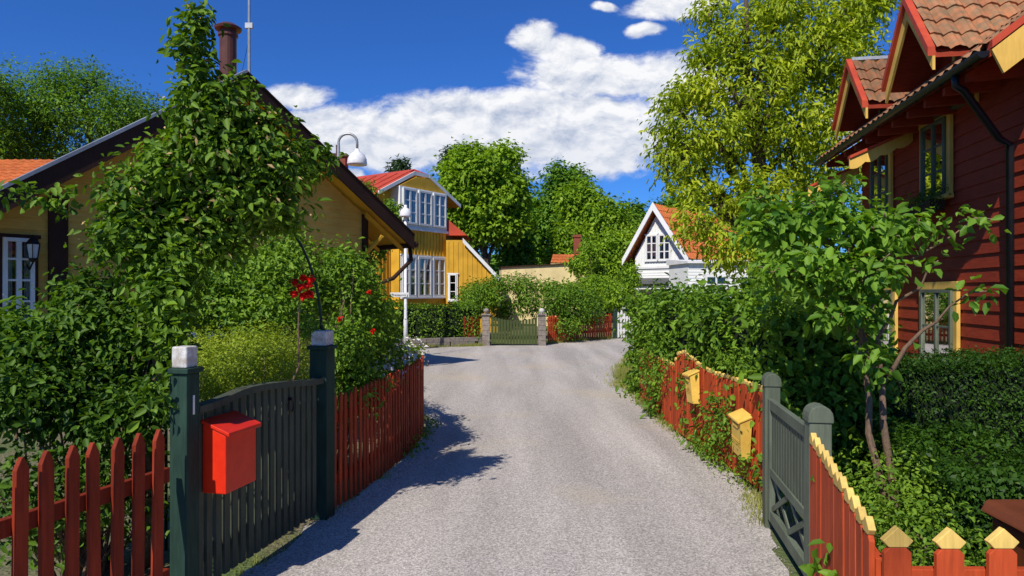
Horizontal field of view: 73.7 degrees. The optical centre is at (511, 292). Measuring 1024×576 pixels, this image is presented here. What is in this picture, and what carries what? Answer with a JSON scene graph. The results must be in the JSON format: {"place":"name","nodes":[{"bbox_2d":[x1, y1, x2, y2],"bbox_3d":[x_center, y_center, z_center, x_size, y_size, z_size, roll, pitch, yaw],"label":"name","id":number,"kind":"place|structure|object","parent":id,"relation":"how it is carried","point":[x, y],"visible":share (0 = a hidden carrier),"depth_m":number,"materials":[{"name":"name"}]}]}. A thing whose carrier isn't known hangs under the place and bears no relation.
{"place":"outdoors","nodes":[
{"label":"outdoors","id":0,"kind":"place"},
{"bbox_2d":[0,0,899,255],"label":"sky","id":1,"kind":"structure","parent":0,"point":[573,80],"materials":[{"name":"blue"}]},
{"bbox_2d":[0,305,935,575],"bbox_3d":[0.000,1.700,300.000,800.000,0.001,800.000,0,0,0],"label":"ground","id":2,"kind":"structure","parent":0,"point":[782,551],"depth_m":4.75,"materials":[{"name":"green plant"}]},
{"bbox_2d":[0,62,48,159],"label":"garden tree","id":3,"kind":"object","parent":2,"relation":"on","point":[5,96],"visible":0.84,"depth_m":22.25,"materials":[{"name":"green plant"}]},
{"bbox_2d":[0,159,52,183],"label":"tiled cottage","id":4,"kind":"structure","parent":2,"relation":"on","point":[10,170],"depth_m":19.46,"materials":[{"name":"tile"}]},
{"bbox_2d":[0,408,169,575],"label":"rose bush","id":5,"kind":"object","parent":2,"relation":"on","point":[59,525],"visible":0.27,"depth_m":3.69,"materials":[{"name":"green plant"}]},
{"bbox_2d":[0,429,169,575],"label":"picket fence","id":6,"kind":"object","parent":2,"relation":"on","point":[20,522],"visible":1,"depth_m":3.05,"materials":[{"name":"red paint"}]},
{"bbox_2d":[0,50,170,159],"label":"garden tree","id":7,"kind":"object","parent":2,"relation":"on","point":[72,113],"visible":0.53,"depth_m":23.28,"materials":[{"name":"green plant"}]},
{"bbox_2d":[0,261,202,569],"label":"rose bush","id":8,"kind":"object","parent":2,"relation":"on","point":[78,352],"visible":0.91,"depth_m":3.96,"materials":[{"name":"green plant"}]},
{"bbox_2d":[0,0,345,569],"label":"climbing rose","id":9,"kind":"object","parent":2,"relation":"on","point":[157,229],"visible":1,"depth_m":4.14,"materials":[{"name":"green plant"}]},
{"bbox_2d":[165,346,203,575],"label":"gate post","id":10,"kind":"object","parent":2,"relation":"on","point":[184,370],"visible":1,"depth_m":3.59,"materials":[{"name":"green paint"}]},
{"bbox_2d":[0,21,418,405],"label":"ochre house","id":11,"kind":"structure","parent":2,"relation":"on","point":[356,209],"depth_m":9.85,"materials":[{"name":"paint"}]},
{"bbox_2d":[0,233,40,322],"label":"window","id":12,"kind":"structure","parent":11,"relation":"in","point":[14,259],"depth_m":9.04,"materials":[{"name":"white wood"}]},
{"bbox_2d":[26,235,40,269],"bbox_3d":[-6.381,-0.525,9.092,0.166,0.470,0.326,0,0,-37],"label":"wall lantern","id":13,"kind":"object","parent":11,"relation":"attached to","point":[32,247],"depth_m":8.99,"materials":[{"name":"black metal"}]},
{"bbox_2d":[185,263,253,339],"bbox_3d":[-4.898,0.110,11.384,0.110,1.301,1.340,0,0,35],"label":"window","id":14,"kind":"structure","parent":11,"relation":"in","point":[194,334],"depth_m":11.18,"materials":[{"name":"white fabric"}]},
{"bbox_2d":[242,0,252,72],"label":"antenna mast","id":15,"kind":"object","parent":11,"relation":"attached to","point":[249,25],"visible":0.58,"depth_m":12.98,"materials":[{"name":"metal"}]},
{"bbox_2d":[168,316,309,443],"bbox_3d":[-2.158,0.957,5.620,1.329,1.504,1.715,0,0,0],"label":"yellow green shrub","id":16,"kind":"object","parent":2,"relation":"on","point":[258,358],"visible":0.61,"depth_m":5.48,"materials":[{"name":"green plant"}]},
{"bbox_2d":[113,226,370,399],"bbox_3d":[-2.703,0.436,7.438,2.145,2.544,2.872,0,0,0],"label":"garden shrub","id":17,"kind":"object","parent":2,"relation":"on","point":[254,291],"visible":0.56,"depth_m":6.87,"materials":[{"name":"green plant"}]},
{"bbox_2d":[164,237,322,550],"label":"garden arch","id":18,"kind":"structure","parent":2,"relation":"on","point":[166,431],"depth_m":4.50,"materials":[{"name":"black metal"}]},
{"bbox_2d":[290,275,314,380],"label":"red flower","id":19,"kind":"object","parent":2,"relation":"on","point":[308,294],"visible":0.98,"depth_m":4.61,"materials":[{"name":"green plant"}]},
{"bbox_2d":[292,307,334,345],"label":"shrub","id":20,"kind":"object","parent":2,"relation":"on","point":[313,323],"visible":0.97,"depth_m":5.16,"materials":[{"name":"green plant"}]},
{"bbox_2d":[307,330,337,519],"bbox_3d":[-1.430,0.994,5.150,0.170,1.412,0.170,0,0,12],"label":"gate post","id":21,"kind":"object","parent":2,"relation":"on","point":[322,348],"visible":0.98,"depth_m":5.08,"materials":[{"name":"green paint"}]},
{"bbox_2d":[199,378,323,575],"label":"garden gate","id":22,"kind":"structure","parent":21,"relation":"attached to","point":[273,501],"depth_m":4.36,"materials":[{"name":"green paint"}]},
{"bbox_2d":[201,410,260,493],"bbox_3d":[-1.582,0.899,3.861,0.173,0.402,0.314,0,0,12],"label":"mailbox","id":23,"kind":"object","parent":22,"relation":"attached to","point":[229,452],"visible":1,"depth_m":3.76,"materials":[{"name":"red metal"}]},
{"bbox_2d":[333,145,348,167],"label":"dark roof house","id":24,"kind":"structure","parent":2,"relation":"on","point":[343,159],"depth_m":27.50,"materials":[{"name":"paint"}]},
{"bbox_2d":[299,234,407,469],"bbox_3d":[-1.470,0.584,6.633,0.863,2.249,1.944,0,0,0],"label":"rose bush","id":25,"kind":"object","parent":2,"relation":"on","point":[374,328],"visible":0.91,"depth_m":6.27,"materials":[{"name":"green plant"}]},
{"bbox_2d":[342,245,384,309],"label":"tall shrub","id":26,"kind":"object","parent":2,"relation":"on","point":[369,260],"visible":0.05,"depth_m":15.12,"materials":[{"name":"green plant"}]},
{"bbox_2d":[334,327,400,412],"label":"garden hedge","id":27,"kind":"object","parent":2,"relation":"on","point":[342,384],"depth_m":9.59,"materials":[{"name":"green plant"}]},
{"bbox_2d":[335,355,423,507],"bbox_3d":[-1.259,1.206,7.277,0.452,0.929,4.040,0,0,0],"label":"picket fence","id":28,"kind":"object","parent":2,"relation":"on","point":[403,402],"visible":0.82,"depth_m":6.13,"materials":[{"name":"red paint"}]},
{"bbox_2d":[359,178,409,272],"bbox_3d":[-4.437,-1.030,22.928,1.976,5.681,1.840,0,0,0],"label":"tree","id":29,"kind":"object","parent":2,"relation":"on","point":[394,210],"visible":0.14,"depth_m":22.90,"materials":[{"name":"green plant"}]},
{"bbox_2d":[363,335,428,445],"bbox_3d":[-1.347,1.108,7.633,0.701,1.201,2.263,0,0,5],"label":"flowering bush","id":30,"kind":"object","parent":2,"relation":"on","point":[411,353],"visible":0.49,"depth_m":7.48,"materials":[{"name":"green plant"}]},
{"bbox_2d":[383,154,411,172],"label":"pine tree","id":31,"kind":"object","parent":2,"relation":"on","point":[399,164],"visible":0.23,"depth_m":57.65,"materials":[{"name":"green plant"}]},
{"bbox_2d":[357,169,460,308],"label":"yellow house","id":32,"kind":"structure","parent":2,"relation":"on","point":[428,200],"depth_m":27.96,"materials":[{"name":"paint"}]},
{"bbox_2d":[400,254,418,298],"bbox_3d":[-4.092,-0.625,27.287,0.110,1.771,1.000,0,0,34],"label":"window","id":33,"kind":"structure","parent":32,"relation":"in","point":[412,268],"depth_m":27.34,"materials":[{"name":"white wood"}]},
{"bbox_2d":[402,187,417,224],"bbox_3d":[-4.076,-3.430,27.276,0.085,1.420,0.820,0,0,34],"label":"window","id":34,"kind":"structure","parent":32,"relation":"in","point":[409,196],"depth_m":27.38,"materials":[{"name":"white wood"}]},
{"bbox_2d":[418,190,431,226],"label":"window","id":35,"kind":"structure","parent":32,"relation":"in","point":[424,197],"depth_m":28.00,"materials":[{"name":"white wood"}]},
{"bbox_2d":[417,255,433,298],"bbox_3d":[-3.582,-0.625,28.052,0.110,1.771,1.000,0,0,34],"label":"window","id":36,"kind":"structure","parent":32,"relation":"in","point":[424,263],"depth_m":28.02,"materials":[{"name":"white wood"}]},
{"bbox_2d":[432,256,445,297],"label":"window","id":37,"kind":"structure","parent":32,"relation":"in","point":[438,262],"depth_m":28.78,"materials":[{"name":"white wood"}]},
{"bbox_2d":[433,193,446,227],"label":"window","id":38,"kind":"structure","parent":32,"relation":"in","point":[439,200],"depth_m":28.78,"materials":[{"name":"white wood"}]},
{"bbox_2d":[386,299,481,347],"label":"hedge","id":39,"kind":"object","parent":2,"relation":"on","point":[440,321],"visible":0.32,"depth_m":21.40,"materials":[{"name":"green plant"}]},
{"bbox_2d":[398,337,481,347],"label":"stone wall","id":40,"kind":"structure","parent":2,"relation":"on","point":[450,341],"depth_m":21.29,"materials":[{"name":"grey stone"}]},
{"bbox_2d":[436,139,459,181],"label":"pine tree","id":41,"kind":"object","parent":2,"relation":"on","point":[445,152],"visible":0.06,"depth_m":57.60,"materials":[{"name":"green plant"}]},
{"bbox_2d":[448,276,490,318],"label":"garden shrub","id":42,"kind":"object","parent":2,"relation":"on","point":[462,301],"visible":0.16,"depth_m":25.38,"materials":[{"name":"green plant"}]},
{"bbox_2d":[463,316,479,342],"bbox_3d":[-1.286,1.211,21.730,0.584,0.919,0.064,0,0,-26],"label":"picket fence","id":43,"kind":"object","parent":2,"relation":"on","point":[469,326],"visible":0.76,"depth_m":21.70,"materials":[{"name":"red paint"}]},
{"bbox_2d":[446,219,501,331],"bbox_3d":[-2.046,-0.896,31.475,3.115,5.192,5.350,0,0,0],"label":"lean to annex","id":44,"kind":"object","parent":2,"relation":"on","point":[465,261],"visible":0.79,"depth_m":29.00,"materials":[{"name":"paint"}]},
{"bbox_2d":[447,273,458,301],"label":"window","id":45,"kind":"structure","parent":44,"relation":"in","point":[452,277],"depth_m":28.92,"materials":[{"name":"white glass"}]},
{"bbox_2d":[467,241,497,271],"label":"woodland tree","id":46,"kind":"object","parent":2,"relation":"on","point":[493,267],"visible":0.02,"depth_m":45.79,"materials":[{"name":"green plant"}]},
{"bbox_2d":[426,132,540,264],"bbox_3d":[-1.561,-3.772,39.908,6.802,11.187,4.739,0,0,-10],"label":"maple tree","id":47,"kind":"object","parent":2,"relation":"on","point":[488,190],"visible":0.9,"depth_m":39.03,"materials":[{"name":"green plant"}]},
{"bbox_2d":[481,308,490,345],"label":"gate pillar","id":48,"kind":"structure","parent":2,"relation":"on","point":[486,328],"depth_m":21.60,"materials":[{"name":"grey stone"}]},
{"bbox_2d":[491,316,536,343],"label":"garden gate","id":49,"kind":"structure","parent":48,"relation":"attached to","point":[528,331],"depth_m":21.66,"materials":[{"name":"green paint"}]},
{"bbox_2d":[461,270,550,336],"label":"arching shrub","id":50,"kind":"object","parent":2,"relation":"on","point":[496,296],"visible":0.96,"depth_m":24.20,"materials":[{"name":"green plant"}]},
{"bbox_2d":[234,335,792,575],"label":"roadside grass","id":51,"kind":"structure","parent":2,"relation":"on","point":[623,371],"depth_m":8.04,"materials":[{"name":"green plant"}]},
{"bbox_2d":[488,231,542,275],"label":"woodland tree","id":52,"kind":"object","parent":2,"relation":"on","point":[523,252],"visible":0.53,"depth_m":43.38,"materials":[{"name":"green plant"}]},
{"bbox_2d":[503,189,551,264],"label":"woodland tree","id":53,"kind":"object","parent":2,"relation":"on","point":[537,204],"visible":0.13,"depth_m":51.20,"materials":[{"name":"green plant"}]},
{"bbox_2d":[537,308,546,345],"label":"gate pillar","id":54,"kind":"structure","parent":2,"relation":"on","point":[541,328],"depth_m":21.60,"materials":[{"name":"grey stone"}]},
{"bbox_2d":[527,156,597,246],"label":"woodland tree","id":55,"kind":"object","parent":2,"relation":"on","point":[557,171],"visible":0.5,"depth_m":49.43,"materials":[{"name":"green plant"}]},
{"bbox_2d":[535,216,596,263],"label":"woodland tree","id":56,"kind":"object","parent":2,"relation":"on","point":[561,240],"visible":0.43,"depth_m":43.49,"materials":[{"name":"green plant"}]},
{"bbox_2d":[536,281,608,341],"bbox_3d":[2.141,0.661,23.644,1.940,2.098,3.297,0,0,38],"label":"ivy mound","id":57,"kind":"object","parent":2,"relation":"on","point":[581,301],"visible":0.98,"depth_m":23.15,"materials":[{"name":"green plant"}]},
{"bbox_2d":[547,313,611,342],"bbox_3d":[2.331,1.220,23.811,0.246,0.899,3.539,0,0,44],"label":"picket fence","id":58,"kind":"object","parent":2,"relation":"on","point":[552,331],"visible":0.55,"depth_m":24.04,"materials":[{"name":"red paint"}]},
{"bbox_2d":[552,173,610,276],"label":"woodland tree","id":59,"kind":"object","parent":2,"relation":"on","point":[568,200],"visible":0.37,"depth_m":46.46,"materials":[{"name":"green plant"}]},
{"bbox_2d":[564,239,602,279],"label":"garden shrub","id":60,"kind":"object","parent":2,"relation":"on","point":[586,259],"visible":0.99,"depth_m":34.25,"materials":[{"name":"green plant"}]},
{"bbox_2d":[528,260,644,328],"bbox_3d":[3.668,0.119,29.363,5.981,3.181,3.333,0,0,-24],"label":"garden shrub","id":61,"kind":"object","parent":2,"relation":"on","point":[617,291],"visible":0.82,"depth_m":29.25,"materials":[{"name":"green plant"}]},
{"bbox_2d":[576,193,639,307],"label":"woodland tree","id":62,"kind":"object","parent":2,"relation":"on","point":[617,215],"visible":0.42,"depth_m":45.40,"materials":[{"name":"green plant"}]},
{"bbox_2d":[589,221,637,322],"bbox_3d":[5.715,-1.057,38.125,3.950,5.732,3.124,0,0,0],"label":"woodland tree","id":63,"kind":"object","parent":2,"relation":"on","point":[613,247],"visible":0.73,"depth_m":37.40,"materials":[{"name":"green plant"}]},
{"bbox_2d":[613,309,616,338],"bbox_3d":[3.780,1.160,25.060,0.152,1.080,0.152,0,0,18],"label":"gate post","id":64,"kind":"object","parent":2,"relation":"on","point":[614,323],"visible":1,"depth_m":25.00,"materials":[{"name":"green paint"}]},
{"bbox_2d":[617,312,635,337],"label":"white gate","id":65,"kind":"structure","parent":2,"relation":"on","point":[621,330],"depth_m":25.10,"materials":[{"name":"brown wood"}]},
{"bbox_2d":[621,191,648,303],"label":"woodland tree","id":66,"kind":"object","parent":2,"relation":"on","point":[638,208],"visible":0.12,"depth_m":47.48,"materials":[{"name":"green plant"}]},
{"bbox_2d":[644,189,701,213],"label":"woodland tree","id":67,"kind":"object","parent":2,"relation":"on","point":[665,202],"visible":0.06,"depth_m":49.58,"materials":[{"name":"green plant"}]},
{"bbox_2d":[490,242,858,310],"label":"woodland","id":68,"kind":"object","parent":2,"relation":"on","point":[492,258],"depth_m":60.29,"materials":[{"name":"green plant"}]},
{"bbox_2d":[621,202,738,324],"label":"white house","id":69,"kind":"structure","parent":2,"relation":"on","point":[650,257],"depth_m":36.04,"materials":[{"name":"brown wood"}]},
{"bbox_2d":[644,234,658,261],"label":"window","id":70,"kind":"structure","parent":69,"relation":"in","point":[651,240],"depth_m":36.17,"materials":[{"name":"white wood"}]},
{"bbox_2d":[658,233,671,260],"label":"window","id":71,"kind":"structure","parent":69,"relation":"in","point":[660,237],"depth_m":35.73,"materials":[{"name":"white wood"}]},
{"bbox_2d":[639,349,761,490],"bbox_3d":[2.050,1.167,8.276,0.157,1.005,5.361,0,0,-1],"label":"picket fence","id":72,"kind":"object","parent":2,"relation":"on","point":[744,398],"visible":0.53,"depth_m":7.03,"materials":[{"name":"red paint"}]},
{"bbox_2d":[682,369,699,403],"bbox_3d":[1.927,1.010,7.362,0.136,0.367,0.224,0,0,0],"label":"mailbox","id":73,"kind":"object","parent":72,"relation":"attached to","point":[692,387],"visible":0.98,"depth_m":7.26,"materials":[{"name":"yellow wood"}]},
{"bbox_2d":[630,332,768,484],"bbox_3d":[2.065,1.076,8.259,0.615,1.303,5.374,0,0,0],"label":"climbing vine","id":74,"kind":"object","parent":72,"relation":"attached to","point":[731,363],"visible":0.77,"depth_m":6.69,"materials":[{"name":"green plant"}]},
{"bbox_2d":[728,408,752,458],"bbox_3d":[1.989,1.236,5.969,0.125,0.415,0.281,0,0,-3],"label":"mailbox","id":75,"kind":"object","parent":72,"relation":"attached to","point":[741,418],"visible":0.99,"depth_m":5.89,"materials":[{"name":"yellow wood"}]},
{"bbox_2d":[666,260,748,299],"bbox_3d":[9.942,0.050,32.442,4.400,3.300,2.800,0,0,-7],"label":"white annex","id":76,"kind":"object","parent":2,"relation":"on","point":[693,268],"visible":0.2,"depth_m":31.17,"materials":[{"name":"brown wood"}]},
{"bbox_2d":[703,273,728,292],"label":"window","id":77,"kind":"structure","parent":76,"relation":"in","point":[706,276],"depth_m":31.09,"materials":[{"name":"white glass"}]},
{"bbox_2d":[736,274,747,290],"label":"window","id":78,"kind":"structure","parent":76,"relation":"in","point":[737,275],"depth_m":31.22,"materials":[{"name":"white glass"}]},
{"bbox_2d":[613,264,917,504],"bbox_3d":[2.495,0.871,8.566,1.785,2.391,6.574,0,0,0],"label":"ivy hedge","id":79,"kind":"object","parent":2,"relation":"on","point":[699,322],"visible":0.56,"depth_m":5.88,"materials":[{"name":"green plant"}]},
{"bbox_2d":[637,0,900,281],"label":"chestnut tree","id":80,"kind":"object","parent":2,"relation":"on","point":[847,26],"visible":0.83,"depth_m":16.49,"materials":[{"name":"green plant"}]},
{"bbox_2d":[761,372,781,528],"bbox_3d":[1.880,1.142,4.950,0.121,1.116,0.121,0,0,9],"label":"gate post","id":81,"kind":"object","parent":2,"relation":"on","point":[771,383],"visible":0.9,"depth_m":4.91,"materials":[{"name":"grey paint"}]},
{"bbox_2d":[732,226,842,291],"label":"garden shrub","id":82,"kind":"object","parent":2,"relation":"on","point":[756,250],"visible":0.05,"depth_m":12.02,"materials":[{"name":"green plant"}]},
{"bbox_2d":[802,402,833,575],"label":"gate post","id":83,"kind":"object","parent":2,"relation":"on","point":[818,418],"visible":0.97,"depth_m":3.71,"materials":[{"name":"grey paint"}]},
{"bbox_2d":[768,398,803,574],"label":"garden gate","id":84,"kind":"structure","parent":83,"relation":"attached to","point":[785,450],"depth_m":4.37,"materials":[{"name":"grey paint"}]},
{"bbox_2d":[809,433,881,575],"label":"picket fence","id":85,"kind":"object","parent":2,"relation":"on","point":[842,522],"visible":1,"depth_m":3.06,"materials":[{"name":"red paint"}]},
{"bbox_2d":[799,475,837,575],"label":"climbing vine","id":86,"kind":"object","parent":85,"relation":"attached to","point":[813,568],"visible":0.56,"depth_m":3.23,"materials":[{"name":"green plant"}]},
{"bbox_2d":[836,262,892,528],"bbox_3d":[2.430,0.721,4.701,0.439,1.966,0.098,0,0,0],"label":"tree stem","id":87,"kind":"object","parent":2,"relation":"on","point":[868,431],"visible":0.43,"depth_m":4.68,"materials":[{"name":"brown plant"}]},
{"bbox_2d":[728,161,1011,530],"bbox_3d":[2.462,0.429,4.774,1.803,2.756,1.103,0,0,0],"label":"fruit tree","id":88,"kind":"object","parent":2,"relation":"on","point":[824,217],"visible":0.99,"depth_m":4.58,"materials":[{"name":"green plant"}]},
{"bbox_2d":[832,428,1023,565],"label":"ground shrub","id":89,"kind":"object","parent":2,"relation":"on","point":[901,519],"visible":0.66,"depth_m":4.01,"materials":[{"name":"green plant"}]},
{"bbox_2d":[855,414,1023,565],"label":"clipped hedge","id":90,"kind":"object","parent":2,"relation":"on","point":[975,469],"visible":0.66,"depth_m":4.66,"materials":[{"name":"green plant"}]},
{"bbox_2d":[864,343,1023,470],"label":"clipped hedge","id":91,"kind":"object","parent":2,"relation":"on","point":[984,389],"visible":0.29,"depth_m":5.96,"materials":[{"name":"green plant"}]},
{"bbox_2d":[880,525,1023,575],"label":"picket fence","id":92,"kind":"object","parent":2,"relation":"on","point":[1001,557],"visible":1,"depth_m":2.49,"materials":[{"name":"red paint"}]},
{"bbox_2d":[982,499,1023,566],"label":"garden table","id":93,"kind":"object","parent":2,"relation":"on","point":[1008,514],"visible":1,"depth_m":2.94,"materials":[{"name":"brown wood"}]},
{"bbox_2d":[241,338,791,575],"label":"road","id":94,"kind":"structure","parent":0,"point":[534,468],"depth_m":5.72,"materials":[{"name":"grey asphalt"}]},
{"bbox_2d":[337,132,366,166],"bbox_3d":[-4.261,-1.291,18.351,0.773,5.982,0.528,0,0,25],"label":"street lamp","id":95,"kind":"object","parent":94,"relation":"on","point":[356,157],"visible":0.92,"depth_m":18.21,"materials":[{"name":"metal"}]},
{"bbox_2d":[399,205,411,345],"bbox_3d":[-3.040,-0.395,19.500,0.350,4.190,0.350,0,0,0],"label":"street lamp","id":96,"kind":"object","parent":94,"relation":"on","point":[405,212],"visible":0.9,"depth_m":19.46,"materials":[{"name":"white metal"}]},
{"bbox_2d":[390,293,408,296],"bbox_3d":[-3.195,0.075,19.422,0.530,0.130,0.025,0,0,0],"label":"street sign","id":97,"kind":"object","parent":96,"relation":"attached to","point":[400,294],"visible":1,"depth_m":19.41,"materials":[{"name":"white metal"}]},
{"bbox_2d":[397,395,754,489],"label":"roadside weeds","id":98,"kind":"object","parent":94,"relation":"on","point":[433,421],"visible":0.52,"depth_m":7.19,"materials":[{"name":"green plant"}]},
{"bbox_2d":[498,235,584,325],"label":"cream building","id":99,"kind":"structure","parent":0,"point":[556,271],"depth_m":34.21,"materials":[{"name":"paint"}]},
{"bbox_2d":[785,523,803,575],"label":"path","id":100,"kind":"structure","parent":0,"point":[796,535],"depth_m":4.72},
{"bbox_2d":[807,0,1023,362],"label":"red house","id":101,"kind":"structure","parent":0,"point":[929,110],"depth_m":9.38,"materials":[{"name":"paint"}]},
{"bbox_2d":[870,152,893,217],"bbox_3d":[6.617,-1.976,12.298,0.110,1.271,1.060,0,0,9],"label":"window","id":102,"kind":"structure","parent":101,"relation":"in","point":[881,169],"depth_m":12.15,"materials":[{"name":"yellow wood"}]},
{"bbox_2d":[870,283,897,353],"bbox_3d":[6.602,0.474,12.206,0.110,1.251,1.280,0,0,9],"label":"window","id":103,"kind":"structure","parent":101,"relation":"in","point":[893,296],"depth_m":11.71,"materials":[{"name":"yellow wood"}]},
{"bbox_2d":[916,114,953,202],"bbox_3d":[6.264,-1.986,10.148,0.110,1.291,1.060,0,0,9],"label":"window","id":104,"kind":"structure","parent":101,"relation":"in","point":[936,138],"depth_m":10.02,"materials":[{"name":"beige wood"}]},
{"bbox_2d":[918,281,959,361],"bbox_3d":[6.249,0.474,10.056,0.110,1.251,1.280,0,0,9],"label":"window","id":105,"kind":"structure","parent":101,"relation":"in","point":[933,302],"depth_m":9.98,"materials":[{"name":"beige wood"}]}
]}

